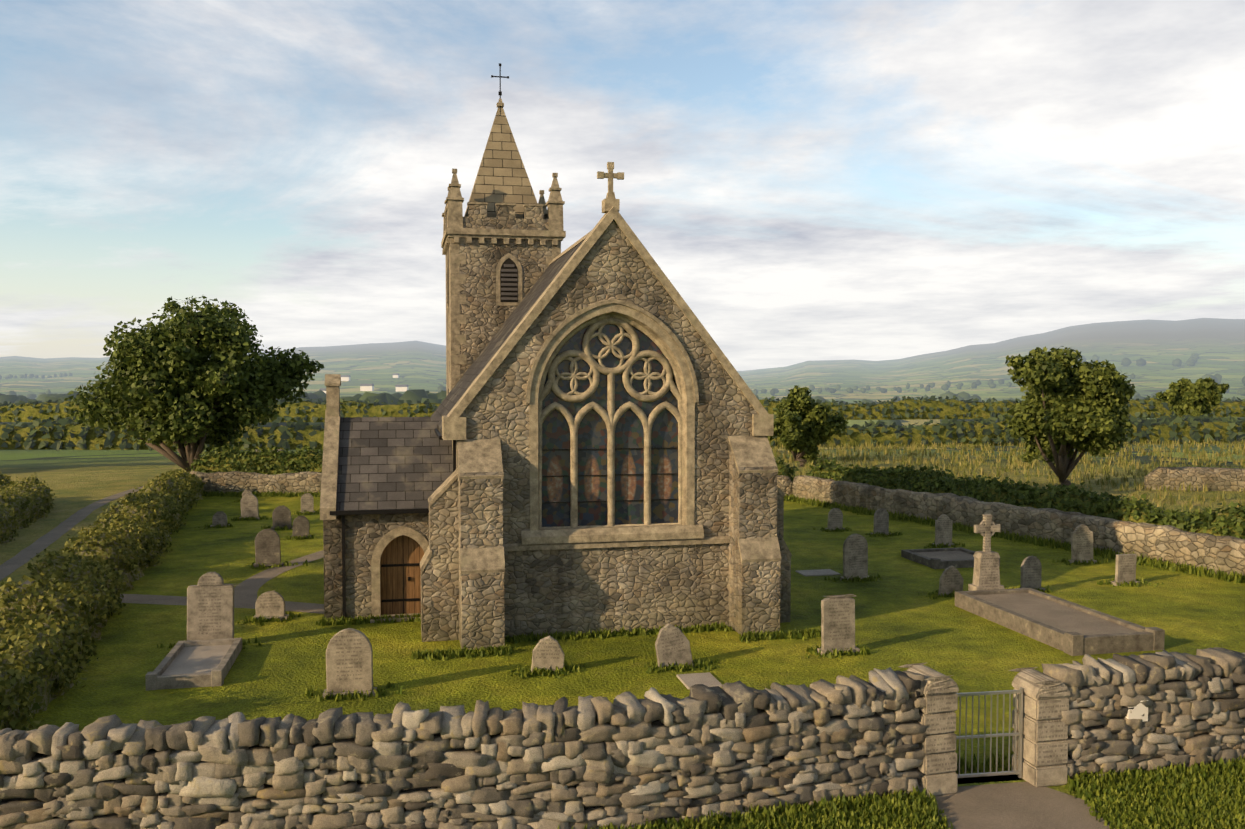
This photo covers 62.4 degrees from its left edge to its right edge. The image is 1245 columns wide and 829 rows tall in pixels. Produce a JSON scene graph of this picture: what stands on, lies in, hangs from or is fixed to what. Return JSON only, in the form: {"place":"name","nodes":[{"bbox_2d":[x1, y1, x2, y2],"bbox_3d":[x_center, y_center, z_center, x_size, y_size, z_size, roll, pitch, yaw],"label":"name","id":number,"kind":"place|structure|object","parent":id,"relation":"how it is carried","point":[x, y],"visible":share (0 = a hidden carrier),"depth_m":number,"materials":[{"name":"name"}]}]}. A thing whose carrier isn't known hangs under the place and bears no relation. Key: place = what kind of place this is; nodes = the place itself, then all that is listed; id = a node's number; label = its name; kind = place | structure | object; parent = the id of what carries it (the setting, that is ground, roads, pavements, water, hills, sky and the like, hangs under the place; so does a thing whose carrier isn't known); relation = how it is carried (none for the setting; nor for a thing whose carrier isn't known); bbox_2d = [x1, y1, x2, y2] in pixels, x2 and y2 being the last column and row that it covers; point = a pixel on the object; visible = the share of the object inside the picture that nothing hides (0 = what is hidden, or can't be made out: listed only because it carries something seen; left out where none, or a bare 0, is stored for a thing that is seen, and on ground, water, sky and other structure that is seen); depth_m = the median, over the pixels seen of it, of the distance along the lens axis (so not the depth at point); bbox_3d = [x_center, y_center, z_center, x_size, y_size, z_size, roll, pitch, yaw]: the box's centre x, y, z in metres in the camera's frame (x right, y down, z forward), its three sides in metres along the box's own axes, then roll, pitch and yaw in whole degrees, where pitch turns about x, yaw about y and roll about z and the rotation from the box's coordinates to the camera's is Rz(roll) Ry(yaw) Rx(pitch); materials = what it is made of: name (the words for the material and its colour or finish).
{"place":"outdoors","nodes":[
{"label":"outdoors","id":0,"kind":"place"},
{"bbox_2d":[0,449,262,579],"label":"road","id":1,"kind":"structure","parent":0,"point":[20,559],"depth_m":43.25,"materials":[{"name":"asphalt"}]},
{"bbox_2d":[21,449,281,585],"bbox_3d":[-24.295,4.675,54.749,4.388,0.001,95.231,-1,2,-13],"label":"foliage","id":2,"kind":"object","parent":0,"point":[27,582],"depth_m":33.90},
{"bbox_2d":[234,550,323,601],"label":"path","id":3,"kind":"structure","parent":0,"point":[247,589],"depth_m":34.20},
{"bbox_2d":[320,374,340,519],"bbox_3d":[-8.578,0.791,30.491,0.440,3.977,5.100,0,2,-12],"label":"porch gable coping","id":4,"kind":"object","parent":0,"point":[328,498],"visible":0.85,"depth_m":29.48,"materials":[{"name":"stone"}]},
{"bbox_2d":[323,513,428,619],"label":"church porch walls","id":5,"kind":"structure","parent":0,"point":[364,534],"depth_m":28.57,"materials":[{"name":"stone"}]},
{"bbox_2d":[330,428,455,617],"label":"church gutters","id":6,"kind":"object","parent":5,"relation":"attached to","point":[342,513],"visible":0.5,"depth_m":28.38,"materials":[{"name":"metal"}]},
{"bbox_2d":[371,526,428,615],"bbox_3d":[-6.188,4.419,28.986,1.740,2.595,0.330,0,2,-12],"label":"door surround","id":7,"kind":"object","parent":5,"relation":"attached to","point":[415,535],"visible":0.58,"depth_m":28.70,"materials":[{"name":"stone"}]},
{"bbox_2d":[380,535,423,614],"bbox_3d":[-6.211,4.536,29.121,1.260,2.350,0.105,0,2,-12],"label":"church door","id":8,"kind":"structure","parent":5,"relation":"in","point":[391,580],"depth_m":29.10,"materials":[{"name":"wood"}]},
{"bbox_2d":[336,417,452,514],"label":"porch roof","id":9,"kind":"structure","parent":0,"point":[395,462],"depth_m":29.65,"materials":[{"name":"stone"}]},
{"bbox_2d":[446,238,560,394],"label":"church tower walls","id":10,"kind":"structure","parent":0,"point":[485,314],"depth_m":37.18,"materials":[{"name":"stone"}]},
{"bbox_2d":[447,254,521,307],"bbox_3d":[-5.366,-4.931,38.042,3.621,1.892,0.692,1,3,32],"label":"window surround","id":11,"kind":"object","parent":10,"relation":"attached to","point":[503,259],"visible":0.85,"depth_m":37.28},
{"bbox_2d":[446,264,517,302],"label":"louvres","id":12,"kind":"object","parent":11,"relation":"in","point":[509,284],"visible":0.9,"depth_m":37.28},
{"bbox_2d":[464,106,537,218],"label":"church spire","id":13,"kind":"structure","parent":10,"relation":"on","point":[502,176],"depth_m":38.20,"materials":[{"name":"stone"}]},
{"bbox_2d":[496,98,503,107],"bbox_3d":[-4.639,-11.827,38.971,0.260,0.300,0.260,0,2,-12],"label":"spire finial","id":14,"kind":"object","parent":13,"relation":"on","point":[500,103],"visible":0.96,"depth_m":38.87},
{"bbox_2d":[491,63,508,98],"bbox_3d":[-4.639,-12.597,38.940,0.680,1.400,0.120,0,2,-12],"label":"metal cross","id":15,"kind":"object","parent":14,"relation":"on","point":[500,91],"visible":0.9,"depth_m":38.91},
{"bbox_2d":[441,227,565,254],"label":"corbelled cornice","id":16,"kind":"structure","parent":10,"relation":"on","point":[506,235],"depth_m":37.12,"materials":[{"name":"stone"}]},
{"bbox_2d":[445,204,548,229],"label":"tower parapet","id":17,"kind":"structure","parent":16,"relation":"on","point":[505,218],"depth_m":37.17,"materials":[{"name":"stone"}]},
{"bbox_2d":[444,202,546,217],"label":"church merlon caps","id":18,"kind":"object","parent":17,"relation":"on","point":[496,204],"visible":0.27,"depth_m":37.16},
{"bbox_2d":[442,169,564,234],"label":"pinnacles","id":19,"kind":"object","parent":16,"relation":"on","point":[553,204],"visible":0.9,"depth_m":37.46,"materials":[{"name":"stone"}]},
{"bbox_2d":[0,647,1244,828],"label":"front wall","id":20,"kind":"structure","parent":0,"point":[530,765],"depth_m":15.11,"materials":[{"name":"stone"}]},
{"bbox_2d":[899,662,958,796],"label":"gate pillar","id":21,"kind":"structure","parent":20,"relation":"attached to","point":[938,767],"depth_m":16.69,"materials":[{"name":"stone"}]},
{"bbox_2d":[954,688,1022,777],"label":"gate","id":22,"kind":"structure","parent":21,"relation":"attached to","point":[997,735],"depth_m":17.24,"materials":[{"name":"silver metal"}]},
{"bbox_2d":[1008,667,1070,786],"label":"gate pillar","id":23,"kind":"structure","parent":20,"relation":"attached to","point":[1045,732],"depth_m":17.08,"materials":[{"name":"stone"}]},
{"bbox_2d":[1125,700,1147,721],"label":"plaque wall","id":24,"kind":"structure","parent":20,"relation":"attached to","point":[1138,711],"depth_m":17.38,"materials":[{"name":"white"}]},
{"bbox_2d":[0,318,1244,590],"bbox_3d":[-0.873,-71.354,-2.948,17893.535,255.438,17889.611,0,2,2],"label":"hilly terrain","id":25,"kind":"structure","parent":0,"point":[78,478],"depth_m":1336.69,"materials":[{"name":"plant"}]},
{"bbox_2d":[0,472,59,545],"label":"hedge","id":26,"kind":"object","parent":25,"relation":"on","point":[38,483],"depth_m":46.18,"materials":[{"name":"plant"}]},
{"bbox_2d":[64,295,324,471],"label":"tree","id":27,"kind":"object","parent":25,"relation":"on","point":[162,407],"depth_m":60.65,"materials":[{"name":"plant"}]},
{"bbox_2d":[323,375,407,392],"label":"village houses","id":28,"kind":"structure","parent":25,"relation":"on","point":[366,388],"depth_m":989.45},
{"bbox_2d":[319,373,408,390],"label":"village roofs","id":29,"kind":"structure","parent":28,"relation":"on","point":[397,385],"depth_m":988.81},
{"bbox_2d":[190,471,792,495],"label":"back wall","id":30,"kind":"structure","parent":25,"relation":"on","point":[239,481],"depth_m":57.80,"materials":[{"name":"stone"}]},
{"bbox_2d":[187,444,798,482],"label":"hedge","id":31,"kind":"object","parent":25,"relation":"on","point":[303,460],"depth_m":58.87,"materials":[{"name":"plant"}]},
{"bbox_2d":[0,353,1244,429],"bbox_3d":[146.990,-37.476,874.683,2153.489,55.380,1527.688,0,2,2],"label":"tree foliage","id":32,"kind":"object","parent":25,"relation":"on","point":[422,396],"visible":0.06,"depth_m":580.50,"materials":[{"name":"green plant"}]},
{"bbox_2d":[0,413,1244,450],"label":"field hedge","id":33,"kind":"object","parent":25,"relation":"on","point":[300,424],"depth_m":96.75,"materials":[{"name":"plant"}]},
{"bbox_2d":[0,394,1244,422],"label":"woodland","id":34,"kind":"object","parent":25,"relation":"on","point":[947,410],"depth_m":152.79,"materials":[{"name":"plant"}]},
{"bbox_2d":[767,385,848,466],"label":"tree","id":35,"kind":"object","parent":25,"relation":"on","point":[802,425],"depth_m":76.60,"materials":[{"name":"plant"}]},
{"bbox_2d":[806,774,1085,823],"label":"grass","id":36,"kind":"structure","parent":25,"relation":"on","point":[1060,788],"depth_m":17.30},
{"bbox_2d":[557,755,1244,828],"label":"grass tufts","id":37,"kind":"object","parent":36,"relation":"on","point":[1206,796],"depth_m":16.00,"materials":[{"name":"plant"}]},
{"bbox_2d":[956,746,1013,773],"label":"grass tufts","id":38,"kind":"object","parent":25,"relation":"on","point":[987,765],"depth_m":17.84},
{"bbox_2d":[772,437,1244,515],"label":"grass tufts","id":39,"kind":"object","parent":25,"relation":"on","point":[1014,460],"depth_m":79.26,"materials":[{"name":"plant"}]},
{"bbox_2d":[792,475,1244,575],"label":"wall","id":40,"kind":"structure","parent":25,"relation":"on","point":[1208,551],"depth_m":41.52,"materials":[{"name":"stone"}]},
{"bbox_2d":[806,455,1244,538],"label":"hedge","id":41,"kind":"object","parent":25,"relation":"on","point":[1173,517],"depth_m":43.14,"materials":[{"name":"plant"}]},
{"bbox_2d":[1002,346,1136,487],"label":"tree","id":42,"kind":"object","parent":25,"relation":"on","point":[1081,408],"depth_m":59.05,"materials":[{"name":"plant"}]},
{"bbox_2d":[1128,414,1244,423],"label":"field hedge","id":43,"kind":"object","parent":25,"relation":"on","point":[1204,416],"depth_m":105.03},
{"bbox_2d":[1156,377,1229,417],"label":"tree","id":44,"kind":"object","parent":25,"relation":"on","point":[1182,396],"depth_m":122.55,"materials":[{"name":"plant"}]},
{"bbox_2d":[1144,466,1244,490],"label":"field wall","id":45,"kind":"structure","parent":25,"relation":"on","point":[1221,479],"depth_m":60.25,"materials":[{"name":"stone"}]},
{"bbox_2d":[0,0,1244,370],"label":"sky","id":46,"kind":"structure","parent":0,"point":[815,180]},
{"bbox_2d":[25,496,1244,783],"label":"churchyard lawn","id":47,"kind":"structure","parent":0,"point":[899,620],"depth_m":26.33,"materials":[{"name":"green plant"}]},
{"bbox_2d":[0,468,205,730],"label":"boundary hedge","id":48,"kind":"object","parent":47,"relation":"on","point":[18,626],"depth_m":26.43,"materials":[{"name":"plant"}]},
{"bbox_2d":[145,638,241,690],"bbox_3d":[-9.908,5.758,23.979,1.564,0.380,3.200,0,2,-12],"label":"grave","id":49,"kind":"object","parent":47,"relation":"on","point":[196,663],"visible":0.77,"depth_m":23.63,"materials":[{"name":"stone"}]},
{"bbox_2d":[187,572,239,639],"bbox_3d":[-10.198,4.931,25.797,1.387,1.953,0.160,0,0,-10],"label":"headstone","id":50,"kind":"object","parent":47,"relation":"on","point":[210,605],"visible":0.96,"depth_m":25.70,"materials":[{"name":"stone"}]},
{"bbox_2d":[212,511,226,524],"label":"headstone","id":51,"kind":"object","parent":47,"relation":"on","point":[219,517],"visible":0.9,"depth_m":45.88,"materials":[{"name":"stone"}]},
{"bbox_2d":[120,594,323,613],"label":"footpath","id":52,"kind":"structure","parent":47,"relation":"on","point":[182,600],"depth_m":30.79,"materials":[{"name":"gravel"}]},
{"bbox_2d":[242,490,251,496],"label":"headstone","id":53,"kind":"object","parent":47,"relation":"on","point":[245,492],"visible":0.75,"depth_m":54.92,"materials":[{"name":"stone"}]},
{"bbox_2d":[240,493,258,517],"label":"headstone","id":54,"kind":"object","parent":47,"relation":"on","point":[249,504],"visible":0.88,"depth_m":48.21,"materials":[{"name":"stone"}]},
{"bbox_2d":[255,529,280,563],"bbox_3d":[-12.625,4.773,36.564,0.852,1.402,0.120,-2,0,-11],"label":"headstone","id":55,"kind":"object","parent":47,"relation":"on","point":[267,547],"visible":0.9,"depth_m":36.51,"materials":[{"name":"stone"}]},
{"bbox_2d":[253,562,283,567],"bbox_3d":[-12.599,5.368,36.562,0.990,0.130,0.280,0,2,-11],"label":"headstone base","id":56,"kind":"object","parent":47,"relation":"on","point":[266,565],"visible":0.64,"depth_m":36.42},
{"bbox_2d":[255,590,284,616],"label":"headstone","id":57,"kind":"object","parent":47,"relation":"on","point":[270,603],"visible":0.92,"depth_m":28.61,"materials":[{"name":"stone"}]},
{"bbox_2d":[254,614,288,619],"bbox_3d":[-9.814,5.685,28.664,0.920,0.130,0.290,0,2,-7],"label":"headstone base","id":58,"kind":"object","parent":47,"relation":"on","point":[286,616],"visible":0.36,"depth_m":28.57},
{"bbox_2d":[272,505,291,526],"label":"headstone","id":59,"kind":"object","parent":47,"relation":"on","point":[281,515],"visible":0.94,"depth_m":45.24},
{"bbox_2d":[293,516,309,535],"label":"headstone","id":60,"kind":"object","parent":47,"relation":"on","point":[301,525],"visible":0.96,"depth_m":42.70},
{"bbox_2d":[301,493,313,511],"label":"headstone","id":61,"kind":"object","parent":47,"relation":"on","point":[307,501],"visible":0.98,"depth_m":50.30,"materials":[{"name":"stone"}]},
{"bbox_2d":[326,628,372,691],"bbox_3d":[-5.825,5.311,21.917,0.961,1.499,0.140,-1,3,-7],"label":"headstone","id":62,"kind":"object","parent":47,"relation":"on","point":[349,659],"visible":0.94,"depth_m":21.85,"materials":[{"name":"stone"}]},
{"bbox_2d":[323,687,376,697],"bbox_3d":[-5.819,5.955,21.947,1.090,0.130,0.300,0,2,-7],"label":"headstone base","id":63,"kind":"object","parent":47,"relation":"on","point":[346,692],"visible":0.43,"depth_m":21.80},
{"bbox_2d":[370,613,420,622],"bbox_3d":[-6.123,5.683,28.733,1.800,0.090,0.550,0,2,-12],"label":"church door step","id":64,"kind":"object","parent":47,"relation":"on","point":[390,619],"visible":0.21,"depth_m":28.48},
{"bbox_2d":[452,440,457,468],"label":"church nave walls","id":65,"kind":"structure","parent":47,"relation":"on","point":[456,453],"depth_m":28.05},
{"bbox_2d":[445,237,560,395],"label":"quoins","id":66,"kind":"object","parent":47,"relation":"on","point":[457,279],"visible":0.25,"depth_m":36.98,"materials":[{"name":"stone"}]},
{"bbox_2d":[447,258,517,393],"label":"louvred window","id":67,"kind":"structure","parent":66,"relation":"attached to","point":[508,261],"depth_m":37.30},
{"bbox_2d":[531,636,564,671],"bbox_3d":[-1.708,5.537,23.578,0.747,0.920,0.130,3,5,-7],"label":"headstone","id":68,"kind":"object","parent":47,"relation":"on","point":[548,652],"visible":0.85,"depth_m":23.51,"materials":[{"name":"stone"}]},
{"bbox_2d":[316,612,820,660],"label":"grass tufts","id":69,"kind":"object","parent":47,"relation":"on","point":[746,637],"depth_m":26.69,"materials":[{"name":"plant"}]},
{"bbox_2d":[421,444,790,649],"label":"buttresses","id":70,"kind":"structure","parent":47,"relation":"on","point":[467,610],"depth_m":26.35,"materials":[{"name":"stone"}]},
{"bbox_2d":[420,436,791,574],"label":"buttress caps","id":71,"kind":"object","parent":70,"relation":"on","point":[479,455],"visible":0.9,"depth_m":26.30,"materials":[{"name":"stone"}]},
{"bbox_2d":[459,220,756,616],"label":"gable wall","id":72,"kind":"structure","parent":47,"relation":"on","point":[612,264],"depth_m":27.10,"materials":[{"name":"stone"}]},
{"bbox_2d":[431,240,583,434],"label":"roof","id":73,"kind":"structure","parent":72,"relation":"on","point":[497,340],"depth_m":33.07,"materials":[{"name":"stone"}]},
{"bbox_2d":[549,230,591,264],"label":"roof ridge","id":74,"kind":"structure","parent":73,"relation":"on","point":[570,247],"depth_m":33.09,"materials":[{"name":"stone"}]},
{"bbox_2d":[442,206,773,439],"bbox_3d":[-0.324,-2.434,27.368,8.840,6.060,1.020,0,2,-12],"label":"gable coping","id":75,"kind":"object","parent":72,"relation":"on","point":[453,425],"visible":0.75,"depth_m":26.79,"materials":[{"name":"stone"}]},
{"bbox_2d":[597,162,623,212],"bbox_3d":[-0.316,-6.012,27.185,0.710,1.305,0.400,0,2,-12],"label":"gable cross","id":76,"kind":"object","parent":75,"relation":"on","point":[610,201],"visible":1,"depth_m":27.10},
{"bbox_2d":[539,314,681,528],"bbox_3d":[-0.305,0.168,27.384,4.200,5.860,0.200,0,2,-12],"label":"window tracery","id":77,"kind":"object","parent":72,"relation":"on","point":[610,416],"visible":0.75,"depth_m":27.31,"materials":[{"name":"stone"}]},
{"bbox_2d":[542,324,677,526],"bbox_3d":[-0.327,0.148,27.481,4.000,5.750,0.001,0,2,-12],"label":"stained glass window","id":78,"kind":"structure","parent":77,"relation":"in","point":[592,431],"depth_m":27.49,"materials":[{"name":"glass"}]},
{"bbox_2d":[542,447,677,502],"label":"window bars","id":79,"kind":"object","parent":77,"relation":"attached to","point":[606,475],"depth_m":27.49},
{"bbox_2d":[555,324,665,394],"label":"church tracery cusps","id":80,"kind":"object","parent":77,"relation":"attached to","point":[647,376],"visible":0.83,"depth_m":27.26,"materials":[{"name":"stone"}]},
{"bbox_2d":[529,303,694,530],"bbox_3d":[-0.241,0.053,27.079,4.440,5.973,0.055,0,2,-12],"label":"window surround","id":81,"kind":"object","parent":72,"relation":"attached to","point":[574,323],"visible":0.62,"depth_m":26.91,"materials":[{"name":"stone"}]},
{"bbox_2d":[521,524,703,544],"bbox_3d":[-0.257,3.164,27.279,4.900,0.340,0.460,0,2,-12],"label":"window sill","id":82,"kind":"structure","parent":72,"relation":"attached to","point":[605,534],"depth_m":27.08,"materials":[{"name":"stone"}]},
{"bbox_2d":[538,311,686,529],"bbox_3d":[-0.293,0.155,27.325,4.000,5.750,0.520,0,2,-12],"label":"church window reveal","id":83,"kind":"object","parent":72,"relation":"in","point":[684,412],"visible":0.31,"depth_m":27.51,"materials":[{"name":"stone"}]},
{"bbox_2d":[526,299,698,402],"bbox_3d":[-0.235,-1.670,26.983,4.640,2.725,0.110,0,2,-12],"label":"hood mould","id":84,"kind":"object","parent":72,"relation":"attached to","point":[601,303],"visible":0.94,"depth_m":26.87,"materials":[{"name":"stone"}]},
{"bbox_2d":[503,536,729,550],"bbox_3d":[-0.136,3.417,27.203,6.200,0.180,0.120,0,2,-12],"label":"string course","id":85,"kind":"object","parent":72,"relation":"attached to","point":[611,544],"visible":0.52,"depth_m":27.14,"materials":[{"name":"stone"}]},
{"bbox_2d":[504,606,728,636],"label":"wall plinth","id":86,"kind":"structure","parent":47,"relation":"on","point":[593,621],"depth_m":27.24,"materials":[{"name":"stone"}]},
{"bbox_2d":[157,499,1163,701],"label":"grass tufts","id":87,"kind":"object","parent":47,"relation":"on","point":[656,668],"depth_m":28.02,"materials":[{"name":"plant"}]},
{"bbox_2d":[655,623,693,667],"bbox_3d":[1.168,5.436,24.047,0.832,1.100,0.140,-10,-3,-14],"label":"headstone","id":88,"kind":"object","parent":47,"relation":"on","point":[672,643],"visible":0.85,"depth_m":23.98,"materials":[{"name":"stone"}]},
{"bbox_2d":[676,672,721,688],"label":"slab","id":89,"kind":"structure","parent":47,"relation":"on","point":[708,679],"depth_m":22.91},
{"bbox_2d":[203,490,1244,583],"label":"grass tufts","id":90,"kind":"object","parent":47,"relation":"on","point":[1236,577],"depth_m":42.54,"materials":[{"name":"plant"}]},
{"bbox_2d":[795,569,840,575],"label":"slab","id":91,"kind":"structure","parent":47,"relation":"on","point":[822,572],"depth_m":35.27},
{"bbox_2d":[828,508,842,527],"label":"headstone","id":92,"kind":"object","parent":47,"relation":"on","point":[835,517],"visible":0.96,"depth_m":44.87,"materials":[{"name":"stone"}]},
{"bbox_2d":[821,594,855,649],"bbox_3d":[5.299,5.186,25.239,0.913,1.483,0.140,-1,2,-13],"label":"headstone","id":93,"kind":"object","parent":47,"relation":"on","point":[837,621],"visible":0.92,"depth_m":25.17,"materials":[{"name":"stone"}]},
{"bbox_2d":[817,646,859,654],"bbox_3d":[5.314,5.822,25.265,0.990,0.130,0.300,-1,2,-13],"label":"headstone base","id":94,"kind":"object","parent":47,"relation":"on","point":[855,649],"visible":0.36,"depth_m":25.18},
{"bbox_2d":[843,534,867,576],"bbox_3d":[7.744,4.768,34.155,0.868,1.604,0.120,-2,4,-15],"label":"headstone","id":95,"kind":"object","parent":47,"relation":"on","point":[855,555],"visible":0.96,"depth_m":34.09,"materials":[{"name":"stone"}]},
{"bbox_2d":[873,508,888,532],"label":"headstone","id":96,"kind":"object","parent":47,"relation":"on","point":[881,519],"visible":0.94,"depth_m":43.53,"materials":[{"name":"stone"}]},
{"bbox_2d":[935,514,952,543],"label":"headstone","id":97,"kind":"object","parent":47,"relation":"on","point":[943,527],"visible":0.9,"depth_m":40.76,"materials":[{"name":"stone"}]},
{"bbox_2d":[901,547,999,568],"bbox_3d":[11.928,5.214,37.532,2.572,0.380,2.510,0,2,-12],"label":"grave","id":98,"kind":"object","parent":47,"relation":"on","point":[944,558],"visible":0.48,"depth_m":37.47,"materials":[{"name":"stone"}]},
{"bbox_2d":[938,565,963,595],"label":"headstone","id":99,"kind":"object","parent":47,"relation":"on","point":[951,580],"visible":0.79,"depth_m":31.71,"materials":[{"name":"stone"}]},
{"bbox_2d":[968,514,1003,590],"bbox_3d":[10.973,4.333,30.949,1.100,2.650,0.600,0,2,-12],"label":"cross monument","id":100,"kind":"object","parent":47,"relation":"on","point":[986,573],"visible":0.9,"depth_m":30.83,"materials":[{"name":"stone"}]},
{"bbox_2d":[1021,556,1041,588],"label":"headstone","id":101,"kind":"object","parent":47,"relation":"on","point":[1031,569],"visible":0.94,"depth_m":32.26,"materials":[{"name":"stone"}]},
{"bbox_2d":[955,588,1164,655],"bbox_3d":[11.627,5.519,27.945,2.588,0.540,5.530,0,2,-12],"label":"grave","id":102,"kind":"object","parent":47,"relation":"on","point":[1069,628],"visible":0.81,"depth_m":27.02,"materials":[{"name":"stone"}]},
{"bbox_2d":[1071,524,1092,560],"bbox_3d":[16.640,4.707,37.184,0.807,1.482,0.120,-2,3,-8],"label":"headstone","id":103,"kind":"object","parent":47,"relation":"on","point":[1081,542],"visible":0.9,"depth_m":37.12,"materials":[{"name":"stone"}]},
{"bbox_2d":[1111,581,1138,585],"bbox_3d":[16.355,5.494,33.424,0.860,0.130,0.280,-1,2,-14],"label":"headstone base","id":104,"kind":"object","parent":47,"relation":"on","point":[1114,583],"visible":0.36,"depth_m":33.29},
{"bbox_2d":[1115,554,1136,581],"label":"headstone","id":105,"kind":"object","parent":47,"relation":"on","point":[1125,568],"visible":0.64,"depth_m":33.33,"materials":[{"name":"stone"}]},
{"bbox_2d":[935,782,1109,828],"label":"gate path","id":106,"kind":"structure","parent":0,"point":[1021,805],"depth_m":16.21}
]}

